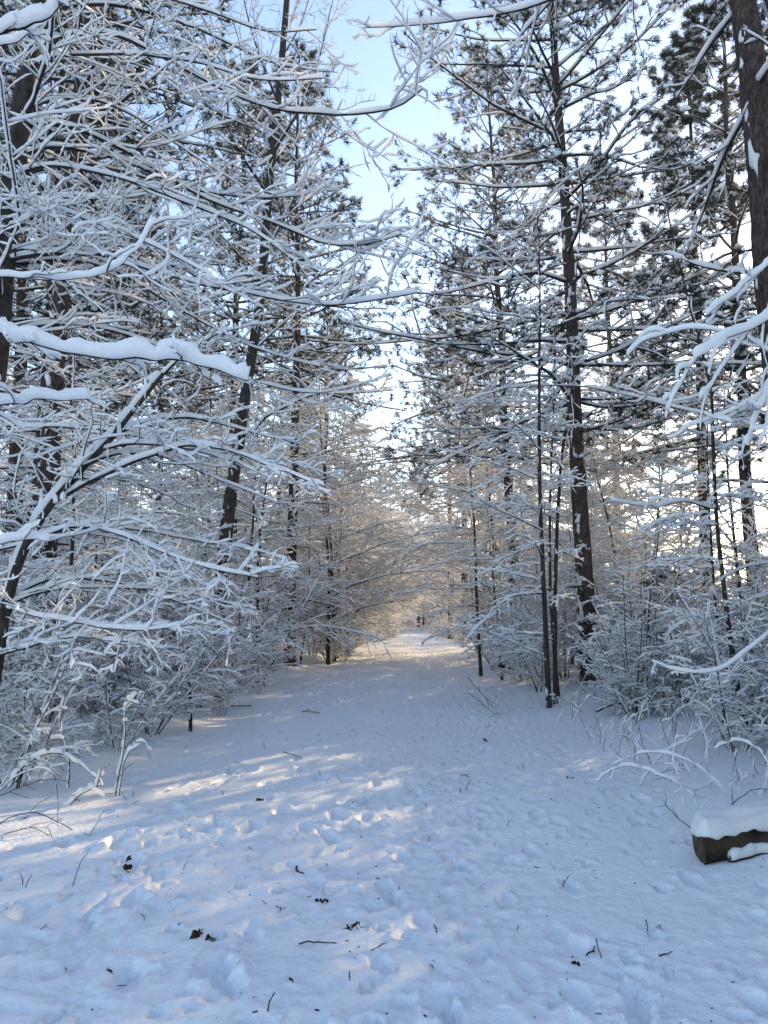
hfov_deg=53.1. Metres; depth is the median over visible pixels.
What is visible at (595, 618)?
shrub
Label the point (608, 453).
sapling
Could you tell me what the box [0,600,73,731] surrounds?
shrub
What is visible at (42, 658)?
shrub
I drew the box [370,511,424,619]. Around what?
sapling
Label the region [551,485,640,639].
sapling
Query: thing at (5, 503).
sapling
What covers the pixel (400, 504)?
sapling
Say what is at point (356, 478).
sapling
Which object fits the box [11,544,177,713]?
shrub
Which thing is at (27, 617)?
shrub
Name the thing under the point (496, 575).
sapling
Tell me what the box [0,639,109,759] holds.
shrub
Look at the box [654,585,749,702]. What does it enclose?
shrub
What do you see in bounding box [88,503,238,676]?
shrub
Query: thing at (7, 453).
sapling
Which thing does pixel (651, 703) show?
shrub
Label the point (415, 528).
sapling
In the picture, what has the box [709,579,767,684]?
shrub
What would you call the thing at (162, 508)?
pine tree
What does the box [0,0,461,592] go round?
broadleaf tree
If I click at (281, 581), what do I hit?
sapling
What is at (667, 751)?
bramble
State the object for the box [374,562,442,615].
sapling
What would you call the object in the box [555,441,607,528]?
pine tree
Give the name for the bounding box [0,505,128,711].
shrub
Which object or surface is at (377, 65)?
sky
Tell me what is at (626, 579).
shrub
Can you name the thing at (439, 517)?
sapling
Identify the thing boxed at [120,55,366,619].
pine tree
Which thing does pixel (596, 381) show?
sapling
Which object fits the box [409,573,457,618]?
sapling
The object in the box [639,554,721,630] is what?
shrub
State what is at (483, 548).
sapling
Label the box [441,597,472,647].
shrub
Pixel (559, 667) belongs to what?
shrub
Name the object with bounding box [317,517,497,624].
sapling
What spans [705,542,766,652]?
shrub
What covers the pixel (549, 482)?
sapling
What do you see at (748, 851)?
stick
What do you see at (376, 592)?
sapling
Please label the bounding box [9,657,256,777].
dry weeds
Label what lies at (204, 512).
sapling
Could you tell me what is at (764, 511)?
sapling
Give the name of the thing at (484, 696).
stick
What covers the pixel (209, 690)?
shrub
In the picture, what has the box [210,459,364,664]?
sapling
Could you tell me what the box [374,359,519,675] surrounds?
sapling
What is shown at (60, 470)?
sapling
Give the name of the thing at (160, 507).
sapling
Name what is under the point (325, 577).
sapling
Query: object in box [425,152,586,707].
sapling
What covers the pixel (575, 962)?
leaf clump
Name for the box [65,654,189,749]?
shrub
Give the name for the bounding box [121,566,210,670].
shrub
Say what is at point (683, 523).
sapling
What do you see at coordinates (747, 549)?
shrub
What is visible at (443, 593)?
sapling
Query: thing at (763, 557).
shrub
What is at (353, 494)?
sapling
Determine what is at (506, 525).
sapling
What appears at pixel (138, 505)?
sapling
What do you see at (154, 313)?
pine tree
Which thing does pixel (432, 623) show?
shrub
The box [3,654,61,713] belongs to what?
shrub
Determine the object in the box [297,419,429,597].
sapling
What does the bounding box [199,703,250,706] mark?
stick
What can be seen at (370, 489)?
sapling
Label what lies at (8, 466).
sapling
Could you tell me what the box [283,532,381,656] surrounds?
shrub
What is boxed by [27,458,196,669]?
sapling
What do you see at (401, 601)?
sapling
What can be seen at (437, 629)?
shrub
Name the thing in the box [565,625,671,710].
shrub
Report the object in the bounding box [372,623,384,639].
shrub
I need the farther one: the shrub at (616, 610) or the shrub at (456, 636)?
the shrub at (456, 636)
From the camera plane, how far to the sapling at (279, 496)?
30.53 m
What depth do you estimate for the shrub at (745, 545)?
16.41 m
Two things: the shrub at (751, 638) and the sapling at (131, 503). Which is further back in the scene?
the sapling at (131, 503)
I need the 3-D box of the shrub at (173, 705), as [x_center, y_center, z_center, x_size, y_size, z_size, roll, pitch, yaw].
[-2.818,2.248,10.569,1.808,1.713,1.539,2,-8,-16]
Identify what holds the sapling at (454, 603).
on the snowy ground
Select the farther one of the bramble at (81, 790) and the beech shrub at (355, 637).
the beech shrub at (355, 637)
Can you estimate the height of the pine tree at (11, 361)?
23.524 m
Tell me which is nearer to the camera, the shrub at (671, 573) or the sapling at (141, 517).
the shrub at (671, 573)
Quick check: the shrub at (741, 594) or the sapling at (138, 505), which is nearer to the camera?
the shrub at (741, 594)
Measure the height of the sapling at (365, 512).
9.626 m
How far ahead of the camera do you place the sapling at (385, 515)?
65.75 m
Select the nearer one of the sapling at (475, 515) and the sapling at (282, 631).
the sapling at (282, 631)
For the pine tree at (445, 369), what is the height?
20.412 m
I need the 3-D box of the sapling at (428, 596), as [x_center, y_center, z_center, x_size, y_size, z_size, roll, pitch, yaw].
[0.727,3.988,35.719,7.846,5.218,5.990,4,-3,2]
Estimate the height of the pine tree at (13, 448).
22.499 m
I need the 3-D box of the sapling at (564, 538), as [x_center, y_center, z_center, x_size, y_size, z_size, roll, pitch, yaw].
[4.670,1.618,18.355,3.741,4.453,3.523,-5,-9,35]
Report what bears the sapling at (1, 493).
on the snowy ground
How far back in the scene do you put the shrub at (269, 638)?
15.18 m
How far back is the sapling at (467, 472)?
29.32 m
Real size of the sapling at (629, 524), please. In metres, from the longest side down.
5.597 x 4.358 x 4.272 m
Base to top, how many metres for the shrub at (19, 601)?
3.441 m
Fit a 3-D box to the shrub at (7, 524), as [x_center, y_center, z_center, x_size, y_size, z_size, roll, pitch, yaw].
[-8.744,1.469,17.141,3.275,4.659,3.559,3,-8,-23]
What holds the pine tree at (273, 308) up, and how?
on the snowy ground
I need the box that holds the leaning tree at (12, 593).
[0,315,332,683]
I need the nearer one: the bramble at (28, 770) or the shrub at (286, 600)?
the bramble at (28, 770)
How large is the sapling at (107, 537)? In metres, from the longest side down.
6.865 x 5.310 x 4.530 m
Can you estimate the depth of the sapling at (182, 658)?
10.99 m
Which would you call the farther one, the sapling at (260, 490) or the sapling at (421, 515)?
the sapling at (421, 515)
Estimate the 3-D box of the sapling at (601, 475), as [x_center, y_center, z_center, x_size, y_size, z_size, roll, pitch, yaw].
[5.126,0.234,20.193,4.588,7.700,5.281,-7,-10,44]
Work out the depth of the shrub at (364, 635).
37.43 m
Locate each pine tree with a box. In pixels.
[0,0,172,554]
[0,0,191,578]
[0,0,296,637]
[2,131,150,539]
[25,168,223,578]
[28,364,104,547]
[66,259,179,560]
[90,215,229,581]
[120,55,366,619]
[146,485,175,553]
[154,366,247,569]
[163,34,409,665]
[163,340,270,577]
[166,500,187,568]
[196,430,262,545]
[220,282,336,633]
[265,306,384,637]
[269,409,336,577]
[281,481,320,557]
[312,0,761,684]
[332,39,615,653]
[371,447,419,542]
[386,243,534,642]
[389,301,495,638]
[394,457,447,626]
[444,436,499,598]
[500,452,559,555]
[501,0,767,383]
[518,446,554,566]
[528,160,694,558]
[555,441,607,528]
[585,26,767,592]
[606,0,767,589]
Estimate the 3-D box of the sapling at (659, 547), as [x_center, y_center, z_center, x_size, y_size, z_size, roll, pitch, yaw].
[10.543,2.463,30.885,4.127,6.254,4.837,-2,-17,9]
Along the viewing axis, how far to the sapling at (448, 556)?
29.69 m
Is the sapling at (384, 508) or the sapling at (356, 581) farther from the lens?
the sapling at (384, 508)
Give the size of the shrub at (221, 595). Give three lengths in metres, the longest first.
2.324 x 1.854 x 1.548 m
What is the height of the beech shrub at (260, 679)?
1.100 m
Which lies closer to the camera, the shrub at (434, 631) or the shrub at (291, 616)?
the shrub at (291, 616)
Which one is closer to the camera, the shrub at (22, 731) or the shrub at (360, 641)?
the shrub at (22, 731)
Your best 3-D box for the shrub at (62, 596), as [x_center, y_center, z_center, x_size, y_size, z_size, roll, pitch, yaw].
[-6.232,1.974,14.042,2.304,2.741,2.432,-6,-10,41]
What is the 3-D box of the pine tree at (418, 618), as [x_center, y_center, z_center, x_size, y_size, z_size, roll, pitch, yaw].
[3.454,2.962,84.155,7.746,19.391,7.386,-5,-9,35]
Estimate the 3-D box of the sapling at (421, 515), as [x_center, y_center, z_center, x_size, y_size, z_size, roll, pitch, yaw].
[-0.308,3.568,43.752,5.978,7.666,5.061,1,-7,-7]
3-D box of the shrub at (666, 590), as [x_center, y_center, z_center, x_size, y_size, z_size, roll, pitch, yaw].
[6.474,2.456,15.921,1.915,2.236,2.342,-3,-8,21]
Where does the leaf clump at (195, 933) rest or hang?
on the snowy ground
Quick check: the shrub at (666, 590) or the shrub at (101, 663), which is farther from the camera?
the shrub at (666, 590)
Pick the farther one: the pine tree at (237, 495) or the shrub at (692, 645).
the pine tree at (237, 495)
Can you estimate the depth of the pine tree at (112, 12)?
17.10 m
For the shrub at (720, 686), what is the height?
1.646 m
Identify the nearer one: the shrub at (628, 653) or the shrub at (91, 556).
the shrub at (628, 653)
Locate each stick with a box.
[72,849,89,885]
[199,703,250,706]
[299,940,335,944]
[302,709,319,712]
[467,673,508,715]
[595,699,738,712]
[727,843,767,862]
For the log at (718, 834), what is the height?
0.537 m
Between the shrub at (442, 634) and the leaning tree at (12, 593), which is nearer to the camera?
the leaning tree at (12, 593)
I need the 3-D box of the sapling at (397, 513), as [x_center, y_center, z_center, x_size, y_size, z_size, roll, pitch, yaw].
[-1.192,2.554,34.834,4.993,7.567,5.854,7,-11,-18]
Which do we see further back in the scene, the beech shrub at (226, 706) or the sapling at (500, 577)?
the sapling at (500, 577)
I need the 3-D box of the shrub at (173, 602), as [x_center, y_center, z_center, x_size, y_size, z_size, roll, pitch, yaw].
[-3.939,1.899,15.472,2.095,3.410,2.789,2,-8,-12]
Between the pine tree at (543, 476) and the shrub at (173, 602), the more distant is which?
the pine tree at (543, 476)
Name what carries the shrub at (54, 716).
on the snowy ground
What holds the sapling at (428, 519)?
on the snowy ground
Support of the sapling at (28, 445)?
on the snowy ground
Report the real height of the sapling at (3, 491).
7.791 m
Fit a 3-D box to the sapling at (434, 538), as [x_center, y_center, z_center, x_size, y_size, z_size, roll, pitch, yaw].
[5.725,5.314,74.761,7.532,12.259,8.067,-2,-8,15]
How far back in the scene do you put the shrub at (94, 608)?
14.03 m
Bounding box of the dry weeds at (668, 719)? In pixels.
[510,654,767,804]
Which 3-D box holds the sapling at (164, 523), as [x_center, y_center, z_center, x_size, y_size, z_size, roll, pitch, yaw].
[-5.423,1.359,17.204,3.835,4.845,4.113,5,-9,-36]
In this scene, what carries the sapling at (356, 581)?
on the snowy ground
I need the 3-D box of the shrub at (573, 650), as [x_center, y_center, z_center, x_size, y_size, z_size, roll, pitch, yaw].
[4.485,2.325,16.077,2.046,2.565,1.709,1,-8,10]
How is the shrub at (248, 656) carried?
on the snowy ground
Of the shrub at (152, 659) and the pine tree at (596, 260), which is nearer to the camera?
the shrub at (152, 659)
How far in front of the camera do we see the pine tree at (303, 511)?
77.00 m
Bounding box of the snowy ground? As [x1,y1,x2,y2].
[0,619,767,1023]
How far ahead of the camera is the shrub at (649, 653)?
10.87 m
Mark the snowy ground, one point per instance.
(462, 873)
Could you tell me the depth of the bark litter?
4.27 m
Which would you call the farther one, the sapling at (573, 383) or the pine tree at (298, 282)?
the pine tree at (298, 282)
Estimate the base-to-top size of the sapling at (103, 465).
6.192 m
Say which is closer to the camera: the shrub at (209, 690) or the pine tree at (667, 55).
the shrub at (209, 690)
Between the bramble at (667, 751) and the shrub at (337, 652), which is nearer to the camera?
the bramble at (667, 751)
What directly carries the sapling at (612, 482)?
on the snowy ground
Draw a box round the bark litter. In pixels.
[17,674,761,1022]
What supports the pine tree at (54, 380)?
on the snowy ground
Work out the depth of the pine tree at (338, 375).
43.20 m
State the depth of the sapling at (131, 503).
21.20 m
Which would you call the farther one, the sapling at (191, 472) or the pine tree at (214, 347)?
the pine tree at (214, 347)
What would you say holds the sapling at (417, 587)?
on the snowy ground
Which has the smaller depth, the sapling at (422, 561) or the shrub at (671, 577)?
the shrub at (671, 577)
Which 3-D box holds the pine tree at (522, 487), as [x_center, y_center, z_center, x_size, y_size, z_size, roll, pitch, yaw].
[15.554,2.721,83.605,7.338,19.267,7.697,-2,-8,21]
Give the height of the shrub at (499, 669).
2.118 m
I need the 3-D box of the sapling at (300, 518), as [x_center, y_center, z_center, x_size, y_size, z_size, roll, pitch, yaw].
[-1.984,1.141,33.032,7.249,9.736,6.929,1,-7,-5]
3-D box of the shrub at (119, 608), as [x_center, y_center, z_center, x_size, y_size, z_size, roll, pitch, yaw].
[-3.860,1.870,12.518,2.281,2.693,2.408,1,-8,-9]
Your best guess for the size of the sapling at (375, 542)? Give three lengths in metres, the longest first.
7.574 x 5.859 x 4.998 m
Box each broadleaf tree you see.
[0,0,250,544]
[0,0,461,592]
[174,0,393,674]
[345,0,767,705]
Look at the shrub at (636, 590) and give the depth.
13.61 m
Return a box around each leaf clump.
[123,855,132,871]
[190,929,215,941]
[315,898,328,902]
[345,921,361,930]
[571,956,580,965]
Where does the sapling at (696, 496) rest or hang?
on the snowy ground
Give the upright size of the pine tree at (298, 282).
20.412 m
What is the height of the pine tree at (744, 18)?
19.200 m
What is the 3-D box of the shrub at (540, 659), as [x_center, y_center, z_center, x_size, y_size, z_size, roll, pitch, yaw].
[2.899,1.919,15.321,2.550,3.431,2.323,-1,-7,7]
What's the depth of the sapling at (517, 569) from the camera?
21.45 m
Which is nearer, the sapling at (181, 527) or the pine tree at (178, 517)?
the sapling at (181, 527)
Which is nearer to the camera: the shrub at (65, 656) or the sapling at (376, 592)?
the shrub at (65, 656)
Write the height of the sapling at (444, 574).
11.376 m
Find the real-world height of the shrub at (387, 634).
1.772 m
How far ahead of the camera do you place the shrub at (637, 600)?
16.13 m
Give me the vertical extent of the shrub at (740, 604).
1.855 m
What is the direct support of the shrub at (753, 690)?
on the snowy ground
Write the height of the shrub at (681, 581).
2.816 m
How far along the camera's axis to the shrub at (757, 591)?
9.68 m
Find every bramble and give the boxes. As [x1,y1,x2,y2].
[0,764,113,835]
[7,691,154,804]
[595,728,767,827]
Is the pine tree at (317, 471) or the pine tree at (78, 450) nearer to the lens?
the pine tree at (78, 450)
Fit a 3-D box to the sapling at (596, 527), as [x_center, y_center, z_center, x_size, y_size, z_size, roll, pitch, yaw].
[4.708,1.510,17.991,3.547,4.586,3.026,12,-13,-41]
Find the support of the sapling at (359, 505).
on the snowy ground
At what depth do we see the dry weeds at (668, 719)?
9.13 m
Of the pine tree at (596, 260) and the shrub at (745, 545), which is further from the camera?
the pine tree at (596, 260)
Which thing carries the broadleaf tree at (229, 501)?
on the snowy ground
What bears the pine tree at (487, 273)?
on the snowy ground
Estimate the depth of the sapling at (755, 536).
14.99 m
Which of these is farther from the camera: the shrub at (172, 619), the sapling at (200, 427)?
the sapling at (200, 427)
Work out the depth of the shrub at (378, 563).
27.34 m
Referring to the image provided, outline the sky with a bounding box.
[0,0,767,593]
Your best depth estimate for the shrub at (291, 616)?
20.81 m
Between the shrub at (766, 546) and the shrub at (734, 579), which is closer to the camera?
the shrub at (734, 579)
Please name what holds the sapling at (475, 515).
on the snowy ground
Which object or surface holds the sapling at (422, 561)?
on the snowy ground
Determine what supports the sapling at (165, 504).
on the snowy ground
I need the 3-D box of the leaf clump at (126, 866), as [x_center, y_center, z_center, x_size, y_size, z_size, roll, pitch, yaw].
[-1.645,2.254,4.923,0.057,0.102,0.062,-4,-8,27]
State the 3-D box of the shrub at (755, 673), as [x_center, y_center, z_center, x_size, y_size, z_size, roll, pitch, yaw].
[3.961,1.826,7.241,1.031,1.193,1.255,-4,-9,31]
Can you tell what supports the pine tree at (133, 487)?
on the snowy ground
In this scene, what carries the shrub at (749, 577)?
on the snowy ground
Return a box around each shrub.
[0,494,59,562]
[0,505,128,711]
[0,506,69,598]
[0,551,51,635]
[0,565,105,734]
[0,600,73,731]
[0,618,105,788]
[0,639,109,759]
[1,596,69,713]
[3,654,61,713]
[5,665,78,726]
[11,544,109,675]
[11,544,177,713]
[12,509,103,571]
[13,539,132,679]
[18,644,109,703]
[21,541,106,637]
[40,618,112,688]
[52,566,144,690]
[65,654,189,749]
[69,563,168,679]
[74,543,216,696]
[83,642,165,709]
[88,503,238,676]
[94,618,176,696]
[108,613,246,734]
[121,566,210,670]
[140,608,252,712]
[141,529,237,687]
[156,577,233,675]
[160,509,292,688]
[170,585,279,701]
[199,663,240,715]
[200,585,296,684]
[227,557,341,682]
[232,595,299,667]
[239,645,278,693]
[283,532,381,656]
[297,604,357,662]
[306,558,389,654]
[322,626,362,659]
[335,615,372,659]
[342,612,378,647]
[359,624,374,645]
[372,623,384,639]
[378,616,401,639]
[386,620,405,635]
[424,602,459,636]
[426,613,442,633]
[427,617,447,636]
[433,614,455,637]
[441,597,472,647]
[441,617,461,642]
[462,574,532,658]
[462,620,510,663]
[464,528,592,691]
[469,591,561,681]
[482,511,617,677]
[493,610,575,683]
[522,547,595,656]
[549,562,640,671]
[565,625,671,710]
[566,588,683,697]
[567,454,730,681]
[575,569,686,715]
[586,621,693,718]
[594,549,686,664]
[599,572,680,642]
[601,592,658,660]
[605,557,688,628]
[610,634,661,686]
[619,571,726,709]
[623,539,751,616]
[627,542,724,682]
[640,544,756,634]
[640,599,724,699]
[653,576,748,665]
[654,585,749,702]
[658,588,767,723]
[663,599,767,754]
[668,545,767,672]
[684,554,765,628]
[702,560,767,723]
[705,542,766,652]
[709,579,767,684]
[719,538,767,611]
[726,521,767,588]
[727,616,767,677]
[730,554,767,650]
[731,542,767,612]
[739,671,767,733]
[741,581,766,607]
[744,665,767,743]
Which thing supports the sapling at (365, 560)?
on the snowy ground
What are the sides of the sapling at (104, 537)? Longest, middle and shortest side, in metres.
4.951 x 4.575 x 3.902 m
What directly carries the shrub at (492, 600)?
on the snowy ground
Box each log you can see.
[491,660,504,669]
[691,800,767,864]
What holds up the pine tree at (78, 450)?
on the snowy ground
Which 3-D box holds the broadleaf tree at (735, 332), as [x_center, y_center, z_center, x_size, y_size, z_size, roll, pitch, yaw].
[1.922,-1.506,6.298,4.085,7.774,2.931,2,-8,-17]
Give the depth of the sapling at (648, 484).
24.17 m
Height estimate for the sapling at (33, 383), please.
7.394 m
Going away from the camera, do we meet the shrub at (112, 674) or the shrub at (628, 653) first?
the shrub at (112, 674)
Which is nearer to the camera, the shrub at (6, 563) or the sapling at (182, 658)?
the sapling at (182, 658)
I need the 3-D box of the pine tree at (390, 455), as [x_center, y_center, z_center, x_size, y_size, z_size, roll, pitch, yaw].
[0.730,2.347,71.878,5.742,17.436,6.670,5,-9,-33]
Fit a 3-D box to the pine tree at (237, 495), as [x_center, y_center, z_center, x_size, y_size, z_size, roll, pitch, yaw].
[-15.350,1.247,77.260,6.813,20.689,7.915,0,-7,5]
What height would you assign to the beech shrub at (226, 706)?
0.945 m
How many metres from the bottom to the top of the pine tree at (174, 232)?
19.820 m
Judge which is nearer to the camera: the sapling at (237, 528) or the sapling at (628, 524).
the sapling at (628, 524)
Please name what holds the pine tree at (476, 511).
on the snowy ground
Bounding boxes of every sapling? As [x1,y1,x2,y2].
[0,309,223,649]
[0,344,142,592]
[0,352,131,565]
[0,364,105,597]
[0,380,25,527]
[0,451,66,565]
[0,464,32,633]
[0,499,11,570]
[2,379,128,597]
[2,404,131,609]
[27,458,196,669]
[58,470,181,610]
[61,482,147,610]
[70,460,142,604]
[76,483,179,599]
[78,466,212,613]
[113,420,293,619]
[122,500,212,620]
[124,495,164,580]
[125,497,235,617]
[126,468,188,575]
[130,368,335,663]
[132,480,201,596]
[136,622,236,731]
[155,401,285,602]
[158,456,296,638]
[168,462,273,573]
[169,385,391,663]
[171,465,300,631]
[177,385,325,604]
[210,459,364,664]
[210,470,318,630]
[214,453,300,633]
[237,333,469,664]
[244,494,369,663]
[252,354,420,660]
[259,478,392,653]
[265,442,426,621]
[270,445,408,658]
[270,467,411,651]
[273,418,426,617]
[279,424,434,648]
[296,468,408,623]
[296,500,500,648]
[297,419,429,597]
[315,468,384,569]
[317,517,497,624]
[320,490,415,636]
[332,490,390,617]
[335,478,425,616]
[336,494,420,628]
[337,453,434,617]
[355,543,472,647]
[356,356,563,648]
[358,489,417,618]
[361,481,403,543]
[368,492,419,573]
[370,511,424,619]
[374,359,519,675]
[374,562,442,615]
[376,508,428,614]
[377,506,437,613]
[379,499,447,632]
[391,388,566,624]
[391,404,570,613]
[393,429,504,648]
[395,522,439,611]
[401,534,458,617]
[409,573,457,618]
[415,505,460,613]
[422,402,569,621]
[424,482,566,679]
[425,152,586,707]
[425,557,469,617]
[432,512,479,607]
[450,452,572,630]
[451,194,767,704]
[454,458,630,653]
[464,521,567,644]
[470,509,599,659]
[474,469,573,617]
[479,296,585,695]
[487,487,634,667]
[490,459,628,654]
[502,362,652,606]
[502,377,659,663]
[507,456,637,635]
[516,477,640,640]
[523,417,704,637]
[537,471,622,620]
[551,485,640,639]
[562,481,654,648]
[568,401,745,583]
[574,356,744,617]
[597,486,692,612]
[597,500,675,583]
[599,374,767,599]
[601,471,654,544]
[610,185,767,732]
[621,330,767,658]
[633,442,744,602]
[634,393,767,725]
[755,502,767,516]
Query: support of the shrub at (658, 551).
on the snowy ground
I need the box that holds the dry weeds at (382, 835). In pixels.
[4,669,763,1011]
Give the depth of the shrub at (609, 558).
17.16 m
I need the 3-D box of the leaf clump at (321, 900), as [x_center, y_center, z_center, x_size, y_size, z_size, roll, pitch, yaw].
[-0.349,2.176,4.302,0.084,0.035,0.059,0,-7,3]
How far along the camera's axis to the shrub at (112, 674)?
11.16 m
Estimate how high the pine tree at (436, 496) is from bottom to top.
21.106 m
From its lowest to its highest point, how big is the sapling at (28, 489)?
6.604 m
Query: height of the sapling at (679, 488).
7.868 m
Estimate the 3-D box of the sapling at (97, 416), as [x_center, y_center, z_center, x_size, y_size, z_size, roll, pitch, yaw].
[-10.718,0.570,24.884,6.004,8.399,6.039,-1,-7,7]
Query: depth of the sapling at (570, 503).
25.22 m
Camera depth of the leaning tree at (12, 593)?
6.81 m
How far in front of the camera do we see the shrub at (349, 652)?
26.51 m
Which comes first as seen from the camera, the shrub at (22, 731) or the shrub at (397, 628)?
the shrub at (22, 731)
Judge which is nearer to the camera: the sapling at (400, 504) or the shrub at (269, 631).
the shrub at (269, 631)
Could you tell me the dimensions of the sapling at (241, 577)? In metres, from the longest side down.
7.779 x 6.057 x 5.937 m
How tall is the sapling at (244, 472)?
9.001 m
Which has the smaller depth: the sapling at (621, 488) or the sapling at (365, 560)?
the sapling at (621, 488)
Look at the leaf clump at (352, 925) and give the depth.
3.98 m
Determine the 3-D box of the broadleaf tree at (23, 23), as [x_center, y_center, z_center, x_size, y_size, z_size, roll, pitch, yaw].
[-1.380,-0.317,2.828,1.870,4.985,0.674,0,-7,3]
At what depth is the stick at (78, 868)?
4.87 m
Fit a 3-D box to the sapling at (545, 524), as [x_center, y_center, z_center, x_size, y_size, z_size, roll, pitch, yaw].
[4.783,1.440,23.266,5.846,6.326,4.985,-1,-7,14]
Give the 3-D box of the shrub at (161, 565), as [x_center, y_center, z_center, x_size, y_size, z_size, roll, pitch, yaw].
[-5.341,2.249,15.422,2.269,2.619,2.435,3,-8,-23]
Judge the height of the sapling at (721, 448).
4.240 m
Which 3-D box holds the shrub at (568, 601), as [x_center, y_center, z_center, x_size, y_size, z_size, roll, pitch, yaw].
[3.728,1.803,17.223,3.015,3.928,2.676,-1,-8,10]
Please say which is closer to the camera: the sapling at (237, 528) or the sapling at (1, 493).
the sapling at (1, 493)
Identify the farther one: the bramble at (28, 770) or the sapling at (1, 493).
the sapling at (1, 493)
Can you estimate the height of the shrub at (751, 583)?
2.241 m
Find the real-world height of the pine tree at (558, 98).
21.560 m
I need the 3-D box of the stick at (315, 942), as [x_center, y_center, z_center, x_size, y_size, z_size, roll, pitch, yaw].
[-0.324,2.096,3.741,0.186,0.024,0.019,2,-8,-15]
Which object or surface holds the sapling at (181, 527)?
on the snowy ground
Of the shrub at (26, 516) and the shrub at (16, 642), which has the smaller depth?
the shrub at (16, 642)
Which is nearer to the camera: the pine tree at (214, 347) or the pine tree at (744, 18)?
the pine tree at (744, 18)
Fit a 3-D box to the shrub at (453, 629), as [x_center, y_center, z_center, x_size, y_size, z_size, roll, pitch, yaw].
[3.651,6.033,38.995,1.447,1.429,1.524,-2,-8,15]
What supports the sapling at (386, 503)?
on the snowy ground
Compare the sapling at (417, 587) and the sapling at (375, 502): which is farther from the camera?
the sapling at (417, 587)
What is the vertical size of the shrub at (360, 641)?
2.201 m
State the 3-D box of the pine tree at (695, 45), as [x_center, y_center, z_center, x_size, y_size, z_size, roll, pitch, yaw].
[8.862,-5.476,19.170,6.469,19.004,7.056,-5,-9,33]
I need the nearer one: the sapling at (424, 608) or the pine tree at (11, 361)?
the pine tree at (11, 361)
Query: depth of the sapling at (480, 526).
30.10 m
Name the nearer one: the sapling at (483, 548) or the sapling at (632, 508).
the sapling at (483, 548)
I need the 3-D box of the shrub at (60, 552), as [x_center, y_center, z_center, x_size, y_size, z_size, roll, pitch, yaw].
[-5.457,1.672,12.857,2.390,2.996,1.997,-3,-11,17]
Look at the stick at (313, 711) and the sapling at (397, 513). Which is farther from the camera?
the sapling at (397, 513)
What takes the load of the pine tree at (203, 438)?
on the snowy ground
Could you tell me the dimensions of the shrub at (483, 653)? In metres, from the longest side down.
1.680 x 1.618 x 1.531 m
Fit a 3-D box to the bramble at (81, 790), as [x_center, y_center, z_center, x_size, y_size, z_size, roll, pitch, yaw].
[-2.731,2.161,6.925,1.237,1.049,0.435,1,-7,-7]
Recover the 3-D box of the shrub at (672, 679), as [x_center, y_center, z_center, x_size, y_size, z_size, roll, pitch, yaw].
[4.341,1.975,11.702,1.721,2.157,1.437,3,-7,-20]
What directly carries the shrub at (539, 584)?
on the snowy ground

